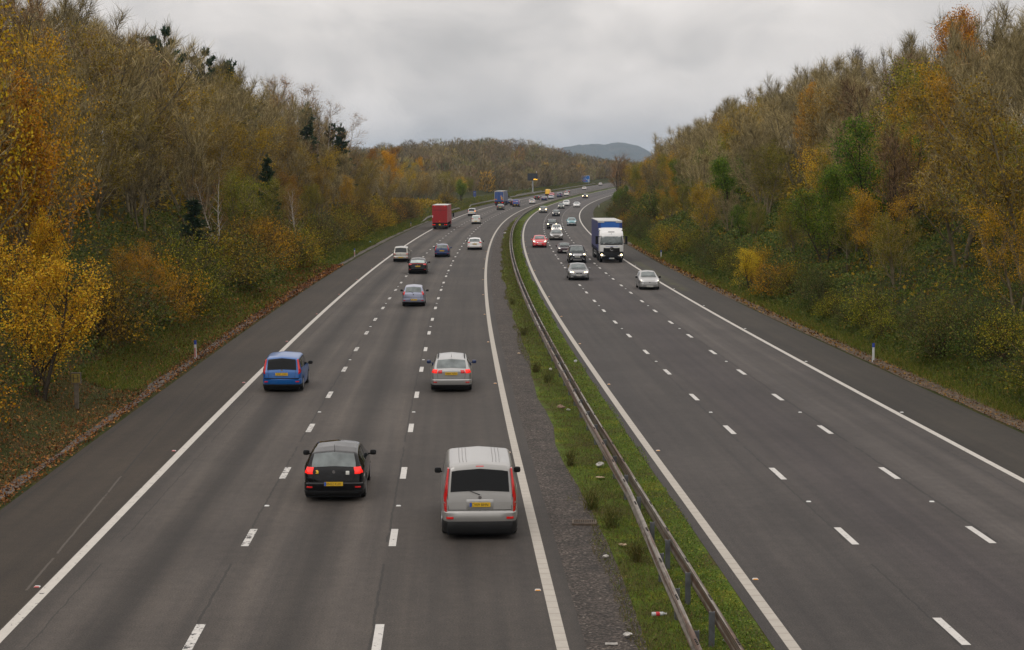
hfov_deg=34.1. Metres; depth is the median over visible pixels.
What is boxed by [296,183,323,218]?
olive tree
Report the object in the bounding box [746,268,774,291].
bramble bush
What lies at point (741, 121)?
bare tree
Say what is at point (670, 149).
bare tree
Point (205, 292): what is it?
olive bush
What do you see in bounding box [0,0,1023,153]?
sky
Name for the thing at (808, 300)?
bramble bush
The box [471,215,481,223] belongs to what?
estate car
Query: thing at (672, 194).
amber tree
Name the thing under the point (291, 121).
bare tree
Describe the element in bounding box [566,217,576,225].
hatchback car
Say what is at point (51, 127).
brown tree
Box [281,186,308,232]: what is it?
birch tree
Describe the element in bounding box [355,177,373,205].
brown tree
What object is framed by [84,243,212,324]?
amber bush
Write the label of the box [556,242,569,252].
sports car
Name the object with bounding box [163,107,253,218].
brown tree
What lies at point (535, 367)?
wild shrub
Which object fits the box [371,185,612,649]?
lane line marking
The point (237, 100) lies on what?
bare tree
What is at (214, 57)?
pine tree
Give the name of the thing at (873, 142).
olive tree
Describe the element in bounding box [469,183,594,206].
crash barrier
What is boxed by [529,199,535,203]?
hatchback car
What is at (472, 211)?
people carrier
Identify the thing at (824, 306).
olive bush
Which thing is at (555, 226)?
hatchback car
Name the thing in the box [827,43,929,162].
bare tree
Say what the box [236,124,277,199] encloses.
bare tree
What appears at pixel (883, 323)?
olive bush
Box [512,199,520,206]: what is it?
panel van
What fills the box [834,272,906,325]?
olive bush
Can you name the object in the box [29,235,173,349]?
brown bush
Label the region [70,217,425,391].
verge grass
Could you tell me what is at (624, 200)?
bramble bush
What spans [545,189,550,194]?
panel van
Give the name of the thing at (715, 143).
bare tree
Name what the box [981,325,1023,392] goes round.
olive bush
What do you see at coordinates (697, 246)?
bramble bush
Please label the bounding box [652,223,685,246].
olive bush
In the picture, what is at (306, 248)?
brown bush
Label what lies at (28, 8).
bare tree
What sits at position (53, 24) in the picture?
bare tree
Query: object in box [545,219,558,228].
off road car
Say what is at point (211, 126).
brown tree
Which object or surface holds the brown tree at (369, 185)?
on the ground at (598, 212)
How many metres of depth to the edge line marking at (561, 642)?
44.99 m
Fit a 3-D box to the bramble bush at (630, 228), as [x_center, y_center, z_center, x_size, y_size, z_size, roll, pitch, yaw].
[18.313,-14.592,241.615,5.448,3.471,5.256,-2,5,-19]
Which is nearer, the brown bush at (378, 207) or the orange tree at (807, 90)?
the orange tree at (807, 90)
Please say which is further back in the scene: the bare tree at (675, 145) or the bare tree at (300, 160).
the bare tree at (675, 145)
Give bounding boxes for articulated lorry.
[494,191,508,204]
[591,218,627,261]
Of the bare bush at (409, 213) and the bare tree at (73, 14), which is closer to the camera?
the bare tree at (73, 14)
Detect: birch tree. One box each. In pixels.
[186,172,234,242]
[261,73,302,165]
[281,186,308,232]
[294,82,325,152]
[307,95,351,172]
[322,111,367,175]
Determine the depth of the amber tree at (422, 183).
461.30 m
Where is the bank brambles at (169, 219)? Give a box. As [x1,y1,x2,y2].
[0,200,331,411]
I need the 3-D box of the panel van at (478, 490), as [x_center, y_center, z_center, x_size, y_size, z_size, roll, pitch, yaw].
[-0.886,4.191,43.971,2.325,1.950,4.914,0,5,-2]
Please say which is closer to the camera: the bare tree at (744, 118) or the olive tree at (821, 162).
the olive tree at (821, 162)
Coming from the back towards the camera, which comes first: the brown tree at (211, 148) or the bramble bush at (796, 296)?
the brown tree at (211, 148)
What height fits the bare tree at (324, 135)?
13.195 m
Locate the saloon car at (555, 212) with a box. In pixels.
[551,209,560,215]
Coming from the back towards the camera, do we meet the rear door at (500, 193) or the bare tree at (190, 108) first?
the rear door at (500, 193)
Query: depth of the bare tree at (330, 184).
225.92 m
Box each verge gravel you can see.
[0,221,428,499]
[623,239,1023,430]
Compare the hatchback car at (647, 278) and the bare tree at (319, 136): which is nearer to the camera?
the hatchback car at (647, 278)
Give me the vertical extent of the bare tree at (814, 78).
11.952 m
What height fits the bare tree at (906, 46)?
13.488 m
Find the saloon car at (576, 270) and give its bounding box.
[565,262,590,279]
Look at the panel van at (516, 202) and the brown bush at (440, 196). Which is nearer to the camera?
the brown bush at (440, 196)
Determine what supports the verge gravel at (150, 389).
on the ground at (598, 212)
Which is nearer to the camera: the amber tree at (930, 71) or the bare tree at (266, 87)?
the amber tree at (930, 71)
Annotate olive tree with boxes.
[207,162,268,234]
[239,175,286,226]
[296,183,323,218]
[401,174,415,196]
[433,170,461,197]
[465,177,472,194]
[619,165,637,192]
[628,165,644,193]
[631,161,642,187]
[654,152,677,189]
[655,196,679,219]
[674,179,704,220]
[699,130,741,188]
[740,137,801,215]
[740,199,769,238]
[772,197,814,260]
[790,130,862,222]
[825,193,870,270]
[844,51,958,202]
[848,104,931,236]
[864,211,928,295]
[915,111,1023,273]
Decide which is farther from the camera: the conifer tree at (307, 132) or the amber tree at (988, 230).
the conifer tree at (307, 132)
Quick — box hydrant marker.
[71,372,80,408]
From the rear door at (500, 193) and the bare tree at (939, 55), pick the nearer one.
the bare tree at (939, 55)
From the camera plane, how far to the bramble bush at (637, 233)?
227.84 m
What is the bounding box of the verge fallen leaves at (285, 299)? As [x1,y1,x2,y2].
[0,258,343,505]
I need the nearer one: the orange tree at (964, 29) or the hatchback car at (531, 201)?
the orange tree at (964, 29)
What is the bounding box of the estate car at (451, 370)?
[427,352,475,389]
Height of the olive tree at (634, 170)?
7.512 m
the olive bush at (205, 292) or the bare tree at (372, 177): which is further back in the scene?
the bare tree at (372, 177)
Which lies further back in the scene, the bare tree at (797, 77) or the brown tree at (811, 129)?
the bare tree at (797, 77)
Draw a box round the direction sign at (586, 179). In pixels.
[581,176,589,181]
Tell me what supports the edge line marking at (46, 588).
on the carriageway road at (168, 561)
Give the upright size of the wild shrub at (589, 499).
0.962 m
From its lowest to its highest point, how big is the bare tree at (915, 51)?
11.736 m
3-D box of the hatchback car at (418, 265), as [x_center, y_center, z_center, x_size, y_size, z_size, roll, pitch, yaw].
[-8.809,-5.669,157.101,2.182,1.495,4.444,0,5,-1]
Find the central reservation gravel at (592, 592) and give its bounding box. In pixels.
[491,185,647,649]
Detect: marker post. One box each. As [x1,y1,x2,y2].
[194,340,196,358]
[872,343,874,361]
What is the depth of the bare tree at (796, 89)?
210.47 m
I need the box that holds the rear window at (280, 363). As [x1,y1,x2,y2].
[267,358,295,369]
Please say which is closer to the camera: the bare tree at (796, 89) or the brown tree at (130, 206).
the brown tree at (130, 206)
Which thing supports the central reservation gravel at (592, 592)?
on the central reservation ground at (559, 446)
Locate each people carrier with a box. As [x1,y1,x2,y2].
[263,351,312,389]
[393,246,411,261]
[468,208,476,215]
[562,200,569,205]
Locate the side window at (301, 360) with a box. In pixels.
[299,356,304,366]
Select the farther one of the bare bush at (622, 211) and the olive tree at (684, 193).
the bare bush at (622, 211)
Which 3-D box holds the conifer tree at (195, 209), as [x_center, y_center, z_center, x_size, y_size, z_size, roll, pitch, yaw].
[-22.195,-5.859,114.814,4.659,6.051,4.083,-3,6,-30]
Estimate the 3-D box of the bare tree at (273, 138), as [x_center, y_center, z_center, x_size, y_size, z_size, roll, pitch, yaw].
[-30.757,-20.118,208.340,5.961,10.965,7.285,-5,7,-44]
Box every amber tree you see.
[0,0,55,252]
[0,17,110,283]
[0,26,44,172]
[1,14,99,138]
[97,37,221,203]
[102,237,181,319]
[212,115,289,210]
[290,142,342,209]
[330,173,358,210]
[331,129,351,164]
[395,159,417,197]
[410,172,427,198]
[456,177,468,196]
[622,163,637,191]
[638,153,668,194]
[653,185,680,216]
[659,145,689,202]
[685,178,725,232]
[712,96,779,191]
[841,184,918,271]
[867,121,957,237]
[874,54,959,205]
[916,66,1001,208]
[959,191,1023,318]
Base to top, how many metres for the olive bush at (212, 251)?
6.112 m
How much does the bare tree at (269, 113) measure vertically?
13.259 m
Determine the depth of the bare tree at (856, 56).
214.94 m
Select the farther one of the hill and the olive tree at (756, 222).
the hill
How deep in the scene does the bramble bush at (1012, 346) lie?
69.11 m
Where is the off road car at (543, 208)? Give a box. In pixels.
[538,206,547,212]
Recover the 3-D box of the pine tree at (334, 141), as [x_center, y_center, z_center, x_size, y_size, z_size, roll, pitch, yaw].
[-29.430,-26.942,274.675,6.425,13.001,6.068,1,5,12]
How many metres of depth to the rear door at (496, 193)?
467.97 m
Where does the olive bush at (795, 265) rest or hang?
on the ground at (598, 212)
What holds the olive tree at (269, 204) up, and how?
on the ground at (598, 212)
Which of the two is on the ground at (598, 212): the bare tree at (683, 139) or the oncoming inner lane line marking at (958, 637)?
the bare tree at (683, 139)
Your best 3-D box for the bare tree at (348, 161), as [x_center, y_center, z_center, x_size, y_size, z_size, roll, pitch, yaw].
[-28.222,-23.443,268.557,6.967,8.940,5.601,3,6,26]
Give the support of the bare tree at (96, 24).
on the ground at (598, 212)
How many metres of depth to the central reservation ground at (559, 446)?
45.61 m
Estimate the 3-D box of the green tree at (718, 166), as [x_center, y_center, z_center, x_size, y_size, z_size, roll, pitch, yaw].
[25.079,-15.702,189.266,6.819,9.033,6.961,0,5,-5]
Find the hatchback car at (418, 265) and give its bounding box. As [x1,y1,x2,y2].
[407,257,429,273]
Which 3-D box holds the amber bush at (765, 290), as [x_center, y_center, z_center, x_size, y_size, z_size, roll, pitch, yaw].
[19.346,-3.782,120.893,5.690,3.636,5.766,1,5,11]
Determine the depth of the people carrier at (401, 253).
176.78 m
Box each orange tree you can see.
[0,60,113,338]
[380,149,404,196]
[415,156,423,169]
[791,77,819,185]
[925,1,991,112]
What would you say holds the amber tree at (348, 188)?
on the ground at (598, 212)
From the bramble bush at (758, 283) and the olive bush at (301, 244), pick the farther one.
the olive bush at (301, 244)
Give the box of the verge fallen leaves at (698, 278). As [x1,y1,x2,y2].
[629,244,1022,431]
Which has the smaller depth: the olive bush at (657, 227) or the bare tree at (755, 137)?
the bare tree at (755, 137)
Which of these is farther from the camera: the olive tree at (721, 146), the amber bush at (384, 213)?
the amber bush at (384, 213)
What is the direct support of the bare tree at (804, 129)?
on the ground at (598, 212)
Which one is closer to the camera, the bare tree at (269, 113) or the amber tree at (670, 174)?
the bare tree at (269, 113)
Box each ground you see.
[0,154,1023,509]
[494,187,774,649]
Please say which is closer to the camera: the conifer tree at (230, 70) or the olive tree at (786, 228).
the olive tree at (786, 228)
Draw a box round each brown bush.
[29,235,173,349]
[100,258,207,324]
[150,213,271,285]
[209,201,295,269]
[259,221,305,270]
[274,224,326,264]
[323,197,369,232]
[329,204,371,240]
[357,196,403,229]
[401,196,426,218]
[435,189,458,203]
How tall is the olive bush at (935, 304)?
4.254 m
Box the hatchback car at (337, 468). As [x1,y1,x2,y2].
[303,439,375,496]
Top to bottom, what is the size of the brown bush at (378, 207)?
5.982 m
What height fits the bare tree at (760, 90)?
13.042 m
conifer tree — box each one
[165,197,223,273]
[216,59,245,190]
[253,153,281,227]
[290,102,319,198]
[333,122,358,193]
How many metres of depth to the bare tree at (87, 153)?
103.52 m
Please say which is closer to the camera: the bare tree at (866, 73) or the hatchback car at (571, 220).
the bare tree at (866, 73)
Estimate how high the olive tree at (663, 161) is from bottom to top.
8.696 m
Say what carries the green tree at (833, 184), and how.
on the ground at (598, 212)
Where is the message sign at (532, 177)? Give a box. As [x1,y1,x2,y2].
[528,171,537,193]
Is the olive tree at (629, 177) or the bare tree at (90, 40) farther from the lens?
the olive tree at (629, 177)
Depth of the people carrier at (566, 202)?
465.05 m
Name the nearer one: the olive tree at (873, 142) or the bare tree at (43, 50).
the bare tree at (43, 50)
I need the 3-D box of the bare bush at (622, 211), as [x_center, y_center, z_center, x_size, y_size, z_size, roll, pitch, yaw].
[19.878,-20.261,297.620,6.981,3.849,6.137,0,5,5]
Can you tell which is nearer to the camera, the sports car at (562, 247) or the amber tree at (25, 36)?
the amber tree at (25, 36)
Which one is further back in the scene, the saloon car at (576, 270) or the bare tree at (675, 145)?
the bare tree at (675, 145)
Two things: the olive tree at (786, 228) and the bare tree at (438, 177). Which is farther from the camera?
the bare tree at (438, 177)
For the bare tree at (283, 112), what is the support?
on the ground at (598, 212)
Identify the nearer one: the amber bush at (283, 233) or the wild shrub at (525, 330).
the wild shrub at (525, 330)
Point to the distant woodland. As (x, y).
(478, 159)
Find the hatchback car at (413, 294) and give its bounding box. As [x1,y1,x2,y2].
[400,284,428,305]
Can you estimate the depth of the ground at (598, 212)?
89.22 m
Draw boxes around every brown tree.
[0,55,99,260]
[22,17,139,204]
[60,97,149,231]
[96,92,183,224]
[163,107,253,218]
[164,115,241,207]
[178,77,232,187]
[187,64,264,187]
[241,126,316,205]
[273,182,304,226]
[350,153,387,193]
[355,153,383,188]
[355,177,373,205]
[415,176,433,197]
[657,164,683,201]
[675,144,718,201]
[702,109,750,150]
[722,104,787,187]
[725,96,740,113]
[746,81,801,148]
[788,78,863,169]
[876,72,1023,288]
[897,107,1023,273]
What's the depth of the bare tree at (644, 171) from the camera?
293.31 m
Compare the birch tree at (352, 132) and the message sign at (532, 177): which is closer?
the birch tree at (352, 132)
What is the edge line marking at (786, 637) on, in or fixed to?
on the carriageway road at (907, 568)
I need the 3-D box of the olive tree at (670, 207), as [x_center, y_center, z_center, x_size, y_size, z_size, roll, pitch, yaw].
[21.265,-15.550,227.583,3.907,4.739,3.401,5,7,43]
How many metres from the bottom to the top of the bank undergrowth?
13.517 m
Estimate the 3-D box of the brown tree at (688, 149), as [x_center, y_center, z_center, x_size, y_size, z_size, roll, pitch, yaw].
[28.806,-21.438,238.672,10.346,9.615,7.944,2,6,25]
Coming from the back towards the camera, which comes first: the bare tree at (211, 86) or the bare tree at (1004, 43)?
the bare tree at (211, 86)
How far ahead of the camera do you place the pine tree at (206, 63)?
194.32 m
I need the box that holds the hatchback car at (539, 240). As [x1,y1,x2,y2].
[531,235,547,246]
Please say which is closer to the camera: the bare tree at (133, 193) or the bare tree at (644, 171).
the bare tree at (133, 193)
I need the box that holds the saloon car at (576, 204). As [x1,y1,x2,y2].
[573,202,580,206]
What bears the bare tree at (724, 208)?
on the ground at (598, 212)
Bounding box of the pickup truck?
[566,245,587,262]
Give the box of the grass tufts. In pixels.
[561,445,582,466]
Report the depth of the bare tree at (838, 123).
133.33 m
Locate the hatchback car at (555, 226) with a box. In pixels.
[550,224,562,230]
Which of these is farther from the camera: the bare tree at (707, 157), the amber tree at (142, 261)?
the bare tree at (707, 157)
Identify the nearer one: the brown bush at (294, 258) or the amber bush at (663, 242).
the brown bush at (294, 258)
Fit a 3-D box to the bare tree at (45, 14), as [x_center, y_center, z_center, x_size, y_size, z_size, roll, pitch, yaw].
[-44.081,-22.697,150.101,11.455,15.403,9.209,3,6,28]
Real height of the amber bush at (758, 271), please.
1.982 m
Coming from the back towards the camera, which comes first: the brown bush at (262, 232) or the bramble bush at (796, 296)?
the brown bush at (262, 232)
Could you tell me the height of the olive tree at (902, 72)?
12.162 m
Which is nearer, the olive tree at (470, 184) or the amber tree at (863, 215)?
the amber tree at (863, 215)
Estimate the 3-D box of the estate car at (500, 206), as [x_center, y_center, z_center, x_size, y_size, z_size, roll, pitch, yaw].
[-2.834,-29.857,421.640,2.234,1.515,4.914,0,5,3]
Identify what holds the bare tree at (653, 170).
on the ground at (598, 212)
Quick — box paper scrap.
[623,632,631,635]
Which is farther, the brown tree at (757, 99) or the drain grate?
the brown tree at (757, 99)
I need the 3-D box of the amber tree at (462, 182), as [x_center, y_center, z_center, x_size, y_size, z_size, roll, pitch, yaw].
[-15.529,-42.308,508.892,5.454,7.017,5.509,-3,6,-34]
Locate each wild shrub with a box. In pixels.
[509,296,518,303]
[518,323,532,335]
[528,358,541,372]
[542,367,554,382]
[567,474,608,510]
[595,497,621,528]
[621,533,648,561]
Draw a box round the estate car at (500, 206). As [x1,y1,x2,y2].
[497,204,504,209]
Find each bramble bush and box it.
[35,254,187,343]
[129,222,246,298]
[194,213,304,290]
[360,192,404,220]
[390,195,419,216]
[602,206,613,217]
[605,203,625,217]
[608,185,633,207]
[610,187,637,210]
[619,174,689,218]
[622,210,651,228]
[622,216,647,234]
[628,220,653,238]
[633,211,659,234]
[665,224,700,252]
[683,229,721,256]
[690,231,742,269]
[719,250,742,275]
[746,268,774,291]
[786,270,837,303]
[787,257,835,291]
[788,260,851,310]
[825,295,872,323]
[884,283,989,359]
[893,292,957,332]
[925,283,1023,355]
[999,324,1023,368]
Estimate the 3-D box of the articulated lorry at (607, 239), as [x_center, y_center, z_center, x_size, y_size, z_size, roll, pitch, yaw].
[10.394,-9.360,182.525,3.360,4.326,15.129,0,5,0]
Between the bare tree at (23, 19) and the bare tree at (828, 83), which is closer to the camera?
the bare tree at (23, 19)
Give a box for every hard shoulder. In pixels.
[0,180,625,628]
[580,187,1023,477]
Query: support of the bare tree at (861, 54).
on the ground at (598, 212)
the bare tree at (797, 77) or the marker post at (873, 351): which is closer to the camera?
the marker post at (873, 351)
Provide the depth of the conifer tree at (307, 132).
250.17 m
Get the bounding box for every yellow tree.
[0,228,117,401]
[19,200,71,333]
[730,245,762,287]
[796,144,856,199]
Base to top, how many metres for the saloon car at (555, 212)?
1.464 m
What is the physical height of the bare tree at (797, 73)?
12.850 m
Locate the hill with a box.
[559,142,652,161]
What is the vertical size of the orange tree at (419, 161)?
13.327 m
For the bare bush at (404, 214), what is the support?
on the ground at (598, 212)
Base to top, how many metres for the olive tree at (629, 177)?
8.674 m
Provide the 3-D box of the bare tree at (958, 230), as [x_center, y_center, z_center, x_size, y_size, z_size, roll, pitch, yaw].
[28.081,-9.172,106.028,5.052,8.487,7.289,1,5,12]
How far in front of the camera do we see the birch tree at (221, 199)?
127.19 m
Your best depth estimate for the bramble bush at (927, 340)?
78.57 m
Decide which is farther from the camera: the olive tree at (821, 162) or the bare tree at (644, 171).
the bare tree at (644, 171)
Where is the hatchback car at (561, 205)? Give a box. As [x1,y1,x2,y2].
[558,203,564,208]
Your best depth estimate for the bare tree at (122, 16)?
168.49 m
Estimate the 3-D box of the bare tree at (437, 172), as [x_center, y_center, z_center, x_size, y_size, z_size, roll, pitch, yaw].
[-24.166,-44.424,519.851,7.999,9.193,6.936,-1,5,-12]
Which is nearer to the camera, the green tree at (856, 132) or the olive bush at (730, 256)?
the green tree at (856, 132)
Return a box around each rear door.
[495,192,498,200]
[499,192,502,200]
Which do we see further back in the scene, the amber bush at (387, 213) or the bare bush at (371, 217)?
the amber bush at (387, 213)
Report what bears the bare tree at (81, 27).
on the ground at (598, 212)
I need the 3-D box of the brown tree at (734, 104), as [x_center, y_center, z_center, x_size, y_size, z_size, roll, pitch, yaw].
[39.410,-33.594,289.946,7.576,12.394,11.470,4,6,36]
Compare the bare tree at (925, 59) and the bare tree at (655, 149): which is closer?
the bare tree at (925, 59)
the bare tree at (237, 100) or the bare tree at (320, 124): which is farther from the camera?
the bare tree at (320, 124)
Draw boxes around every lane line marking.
[182,185,605,649]
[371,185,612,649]
[543,195,970,644]
[561,207,995,542]
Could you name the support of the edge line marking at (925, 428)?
on the carriageway road at (907, 568)
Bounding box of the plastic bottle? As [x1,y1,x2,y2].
[651,612,666,615]
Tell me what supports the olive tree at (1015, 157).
on the ground at (598, 212)
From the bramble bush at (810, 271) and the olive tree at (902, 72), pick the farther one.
the olive tree at (902, 72)
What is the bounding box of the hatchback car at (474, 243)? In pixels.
[466,237,483,249]
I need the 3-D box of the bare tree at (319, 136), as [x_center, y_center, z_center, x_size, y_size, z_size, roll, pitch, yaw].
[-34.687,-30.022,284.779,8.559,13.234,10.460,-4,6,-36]
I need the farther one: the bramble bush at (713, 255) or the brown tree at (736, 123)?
the brown tree at (736, 123)
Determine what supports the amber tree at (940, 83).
on the ground at (598, 212)
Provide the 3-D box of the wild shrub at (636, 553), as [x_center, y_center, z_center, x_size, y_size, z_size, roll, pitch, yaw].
[2.917,5.256,39.413,0.627,0.699,0.767,-3,6,-31]
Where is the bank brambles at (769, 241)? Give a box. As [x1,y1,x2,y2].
[638,188,1023,410]
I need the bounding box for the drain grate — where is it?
[572,519,596,525]
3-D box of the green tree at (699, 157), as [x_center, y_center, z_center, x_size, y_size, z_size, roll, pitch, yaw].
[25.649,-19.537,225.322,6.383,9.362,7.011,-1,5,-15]
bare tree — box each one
[0,0,79,59]
[0,0,81,144]
[0,0,84,61]
[0,0,104,77]
[0,49,92,225]
[0,61,29,174]
[1,0,51,114]
[1,9,75,208]
[12,2,109,97]
[20,73,129,234]
[22,20,129,139]
[26,72,120,247]
[36,1,114,107]
[46,17,218,206]
[61,2,119,88]
[65,25,176,199]
[82,4,178,79]
[88,14,125,140]
[89,24,174,189]
[94,23,202,182]
[94,87,183,242]
[118,31,210,98]
[127,94,186,221]
[138,98,216,226]
[157,40,231,106]
[162,75,253,199]
[173,102,238,213]
[184,70,262,195]
[207,59,255,90]
[226,114,284,202]
[234,87,286,144]
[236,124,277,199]
[246,76,287,113]
[246,85,317,162]
[246,96,297,191]
[250,88,297,144]
[257,88,301,178]
[259,123,291,182]
[271,137,317,212]
[277,113,307,186]
[279,101,333,154]
[296,113,325,163]
[296,116,332,161]
[299,137,335,198]
[315,172,343,216]
[316,125,348,150]
[317,144,353,206]
[319,155,354,202]
[348,149,371,186]
[359,161,387,195]
[372,162,395,198]
[374,170,387,194]
[391,174,408,197]
[395,173,416,198]
[406,170,425,198]
[408,171,426,197]
[427,169,437,197]
[428,170,446,196]
[433,169,444,193]
[437,178,450,194]
[454,172,467,194]
[604,150,632,189]
[637,158,669,194]
[645,161,669,192]
[649,144,676,159]
[650,126,697,169]
[656,136,675,184]
[667,130,694,157]
[670,138,709,205]
[674,116,722,161]
[678,112,734,155]
[678,119,713,153]
[678,140,713,206]
[680,123,721,150]
[690,150,744,212]
[700,129,766,207]
[709,187,742,230]
[713,103,724,117]
[713,105,775,184]
[715,86,763,148]
[715,91,763,130]
[724,119,789,218]
[725,126,785,206]
[727,103,788,193]
[735,96,802,193]
[755,84,789,143]
[756,85,825,187]
[760,60,830,162]
[764,70,827,163]
[783,72,804,104]
[783,87,804,144]
[784,60,837,143]
[792,49,879,120]
[792,86,829,172]
[799,71,871,146]
[803,52,862,148]
[808,68,846,88]
[808,76,887,193]
[819,114,904,226]
[825,65,889,134]
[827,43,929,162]
[827,58,919,173]
[830,65,879,112]
[844,45,876,82]
[847,70,938,193]
[853,48,877,103]
[863,43,941,96]
[870,32,929,102]
[871,116,937,255]
[889,27,963,74]
[912,49,995,121]
[918,119,985,243]
[922,0,1023,130]
[923,0,1023,135]
[923,21,1022,154]
[927,39,951,80]
[927,39,990,64]
[937,40,1023,208]
[953,11,1005,69]
[978,0,1023,114]
[979,15,1023,113]
[983,21,1023,155]
[1002,60,1023,140]
[1004,49,1023,100]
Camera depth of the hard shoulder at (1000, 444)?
75.03 m
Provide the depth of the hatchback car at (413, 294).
116.30 m
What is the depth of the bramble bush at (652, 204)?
254.69 m
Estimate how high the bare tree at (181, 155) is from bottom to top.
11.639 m
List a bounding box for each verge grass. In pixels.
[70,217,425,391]
[415,182,596,220]
[622,227,1023,420]
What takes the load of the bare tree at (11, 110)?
on the ground at (598, 212)
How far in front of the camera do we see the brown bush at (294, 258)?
144.70 m
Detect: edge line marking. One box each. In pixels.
[0,188,580,642]
[484,201,568,649]
[522,188,800,649]
[579,195,1023,482]
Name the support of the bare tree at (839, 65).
on the ground at (598, 212)
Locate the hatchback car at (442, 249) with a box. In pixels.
[433,243,451,256]
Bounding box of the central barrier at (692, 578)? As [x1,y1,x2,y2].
[510,184,743,649]
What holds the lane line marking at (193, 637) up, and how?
on the carriageway road at (168, 561)
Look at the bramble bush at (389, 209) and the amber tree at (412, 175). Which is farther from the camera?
the amber tree at (412, 175)
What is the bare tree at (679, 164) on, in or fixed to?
on the ground at (598, 212)
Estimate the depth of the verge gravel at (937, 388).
77.67 m
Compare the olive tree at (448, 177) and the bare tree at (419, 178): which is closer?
the bare tree at (419, 178)
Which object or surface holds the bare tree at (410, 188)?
on the ground at (598, 212)
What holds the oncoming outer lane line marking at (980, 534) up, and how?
on the carriageway road at (907, 568)
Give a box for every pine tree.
[140,23,186,182]
[182,47,225,116]
[195,55,221,77]
[226,59,262,127]
[320,123,351,193]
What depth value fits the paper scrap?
32.82 m
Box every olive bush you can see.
[127,215,251,300]
[142,237,234,304]
[155,260,238,321]
[246,207,332,265]
[283,217,332,255]
[315,202,363,240]
[321,199,376,240]
[365,207,391,232]
[645,218,679,241]
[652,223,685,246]
[665,225,703,256]
[672,222,718,257]
[711,240,747,270]
[759,254,814,295]
[799,283,853,318]
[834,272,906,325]
[858,301,916,337]
[902,286,989,339]
[954,298,1023,362]
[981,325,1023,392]
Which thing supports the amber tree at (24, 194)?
on the ground at (598, 212)
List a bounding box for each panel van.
[435,446,520,534]
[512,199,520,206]
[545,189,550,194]
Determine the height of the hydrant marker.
1.700 m
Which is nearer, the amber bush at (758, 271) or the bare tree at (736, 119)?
the amber bush at (758, 271)
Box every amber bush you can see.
[0,330,44,428]
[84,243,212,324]
[220,205,308,270]
[230,236,279,283]
[240,210,305,257]
[277,220,337,260]
[361,199,388,224]
[365,209,387,229]
[374,199,397,225]
[385,196,409,219]
[651,224,681,251]
[735,236,775,273]
[743,263,772,279]
[745,249,799,295]
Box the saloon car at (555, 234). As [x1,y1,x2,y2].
[548,229,563,239]
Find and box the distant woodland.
[347,136,647,197]
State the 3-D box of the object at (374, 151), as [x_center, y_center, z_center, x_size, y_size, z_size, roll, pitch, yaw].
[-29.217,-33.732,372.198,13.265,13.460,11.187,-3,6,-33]
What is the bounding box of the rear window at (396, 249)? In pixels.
[395,248,406,252]
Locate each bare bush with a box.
[331,191,385,227]
[372,194,418,223]
[387,197,421,218]
[606,205,635,216]
[617,212,644,230]
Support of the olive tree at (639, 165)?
on the ground at (598, 212)
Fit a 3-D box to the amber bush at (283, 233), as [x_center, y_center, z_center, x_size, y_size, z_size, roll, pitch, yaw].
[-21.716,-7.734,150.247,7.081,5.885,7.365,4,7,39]
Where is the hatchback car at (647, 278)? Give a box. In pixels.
[635,270,660,288]
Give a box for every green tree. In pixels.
[454,179,468,200]
[618,184,628,197]
[667,157,693,202]
[684,146,715,193]
[703,152,753,210]
[728,204,756,236]
[780,187,875,265]
[806,157,865,230]
[825,113,933,235]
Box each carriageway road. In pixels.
[0,181,625,649]
[521,186,1023,649]
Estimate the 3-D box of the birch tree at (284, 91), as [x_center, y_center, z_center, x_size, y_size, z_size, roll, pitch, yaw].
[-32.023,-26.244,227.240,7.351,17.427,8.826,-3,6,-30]
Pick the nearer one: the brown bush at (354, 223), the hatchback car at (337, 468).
the hatchback car at (337, 468)
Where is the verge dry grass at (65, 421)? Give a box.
[0,303,256,486]
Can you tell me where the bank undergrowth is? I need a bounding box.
[0,147,1023,377]
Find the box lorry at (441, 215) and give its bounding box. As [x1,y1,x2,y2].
[432,204,453,228]
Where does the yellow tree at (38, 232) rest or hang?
on the ground at (598, 212)
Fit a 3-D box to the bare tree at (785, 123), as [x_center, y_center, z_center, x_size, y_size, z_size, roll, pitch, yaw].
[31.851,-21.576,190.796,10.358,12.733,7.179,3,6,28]
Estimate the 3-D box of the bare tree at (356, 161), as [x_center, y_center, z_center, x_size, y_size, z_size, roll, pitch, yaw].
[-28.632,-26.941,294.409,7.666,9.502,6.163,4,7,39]
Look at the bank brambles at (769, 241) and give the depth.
105.78 m

